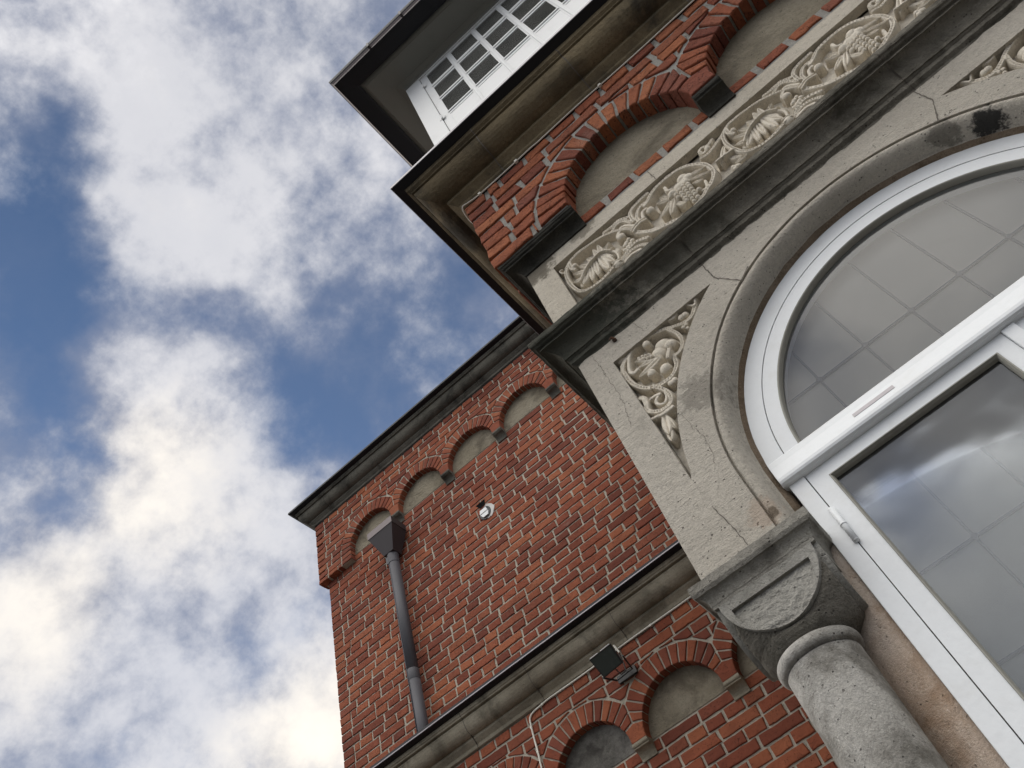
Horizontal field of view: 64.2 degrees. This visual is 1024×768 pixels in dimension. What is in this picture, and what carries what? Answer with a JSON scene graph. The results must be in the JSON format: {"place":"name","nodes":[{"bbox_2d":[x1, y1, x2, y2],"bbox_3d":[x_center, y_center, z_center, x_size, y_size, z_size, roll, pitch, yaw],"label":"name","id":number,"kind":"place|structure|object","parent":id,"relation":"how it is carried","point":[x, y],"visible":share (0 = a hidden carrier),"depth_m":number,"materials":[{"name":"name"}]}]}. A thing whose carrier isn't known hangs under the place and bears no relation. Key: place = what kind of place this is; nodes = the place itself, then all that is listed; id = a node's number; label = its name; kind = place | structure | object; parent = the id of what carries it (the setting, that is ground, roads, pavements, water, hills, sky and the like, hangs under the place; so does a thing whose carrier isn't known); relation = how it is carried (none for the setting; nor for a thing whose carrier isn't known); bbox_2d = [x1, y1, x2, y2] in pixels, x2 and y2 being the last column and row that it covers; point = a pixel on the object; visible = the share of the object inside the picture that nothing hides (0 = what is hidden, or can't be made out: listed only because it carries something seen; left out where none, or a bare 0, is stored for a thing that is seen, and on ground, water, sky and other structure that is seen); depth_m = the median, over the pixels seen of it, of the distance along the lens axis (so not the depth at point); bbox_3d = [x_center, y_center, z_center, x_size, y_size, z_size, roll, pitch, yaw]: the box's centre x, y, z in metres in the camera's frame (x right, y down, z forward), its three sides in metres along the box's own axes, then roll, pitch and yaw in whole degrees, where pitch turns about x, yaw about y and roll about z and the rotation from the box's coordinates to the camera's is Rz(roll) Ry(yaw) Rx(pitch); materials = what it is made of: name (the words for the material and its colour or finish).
{"place":"outdoors","nodes":[
{"label":"outdoors","id":0,"kind":"place"},
{"bbox_2d":[0,0,518,767],"label":"sky","id":1,"kind":"structure","parent":0,"point":[217,291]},
{"label":"ground","id":2,"kind":"structure","parent":0,"visible":0},
{"bbox_2d":[288,316,838,767],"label":"brick building","id":3,"kind":"structure","parent":2,"relation":"on","point":[562,565],"depth_m":5.57,"materials":[{"name":"brick"}]},
{"bbox_2d":[367,515,428,731],"bbox_3d":[-0.777,1.802,5.871,0.270,2.166,0.176,-40,-55,12],"label":"downpipe","id":4,"kind":"object","parent":3,"relation":"attached to","point":[386,538],"visible":1,"depth_m":6.11,"materials":[{"name":"grey metal"}]},
{"bbox_2d":[476,499,494,519],"bbox_3d":[-0.198,0.960,6.237,0.144,0.165,0.049,-40,-55,12],"label":"security camera","id":5,"kind":"object","parent":3,"relation":"attached to","point":[487,511],"depth_m":6.23,"materials":[{"name":"white plastic"}]},
{"bbox_2d":[529,596,690,767],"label":"cable","id":6,"kind":"object","parent":3,"relation":"attached to","point":[619,647],"visible":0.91,"depth_m":4.52,"materials":[{"name":"grey plastic"}]},
{"bbox_2d":[590,643,637,684],"bbox_3d":[0.531,1.464,4.395,0.168,0.232,0.247,-40,-55,12],"label":"floodlight","id":7,"kind":"object","parent":3,"relation":"attached to","point":[606,660],"visible":1,"depth_m":4.30,"materials":[{"name":"black plastic"}]},
{"bbox_2d":[390,0,1023,767],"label":"entrance porch","id":8,"kind":"object","parent":2,"relation":"on","point":[678,196],"visible":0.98,"depth_m":2.13,"materials":[{"name":"grey stone"}]},
{"bbox_2d":[406,0,588,145],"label":"bay window","id":9,"kind":"structure","parent":8,"relation":"on","point":[497,44],"depth_m":3.82,"materials":[{"name":"white paint"}]},
{"bbox_2d":[329,0,498,166],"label":"roof","id":10,"kind":"structure","parent":9,"relation":"on","point":[388,65],"depth_m":4.28,"materials":[{"name":"grey paint"}]},
{"bbox_2d":[462,0,694,223],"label":"cable","id":11,"kind":"object","parent":8,"relation":"attached to","point":[599,85],"visible":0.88,"depth_m":2.88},
{"bbox_2d":[608,337,616,342],"bbox_3d":[0.264,-0.116,2.119,0.021,0.022,0.018,-8,-55,-12],"label":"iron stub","id":12,"kind":"object","parent":8,"relation":"attached to","point":[614,339],"visible":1,"depth_m":2.11,"materials":[{"name":"black metal"}]},
{"bbox_2d":[744,133,1023,497],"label":"arched window","id":13,"kind":"structure","parent":8,"relation":"attached to","point":[883,303],"depth_m":1.78,"materials":[{"name":"white paint"}]},
{"bbox_2d":[789,323,1023,767],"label":"door frame","id":14,"kind":"object","parent":8,"relation":"attached to","point":[991,723],"visible":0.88,"depth_m":1.31,"materials":[{"name":"white paint"}]},
{"bbox_2d":[805,333,1023,741],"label":"glazed door","id":15,"kind":"structure","parent":14,"relation":"attached to","point":[921,493],"depth_m":1.45,"materials":[{"name":"white paint"}]},
{"bbox_2d":[1015,317,1023,328],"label":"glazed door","id":16,"kind":"structure","parent":14,"relation":"attached to","point":[1020,322],"depth_m":1.50,"materials":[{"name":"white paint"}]},
{"bbox_2d":[687,506,948,767],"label":"column","id":17,"kind":"structure","parent":2,"relation":"on","point":[780,600],"depth_m":1.36,"materials":[{"name":"stone"}]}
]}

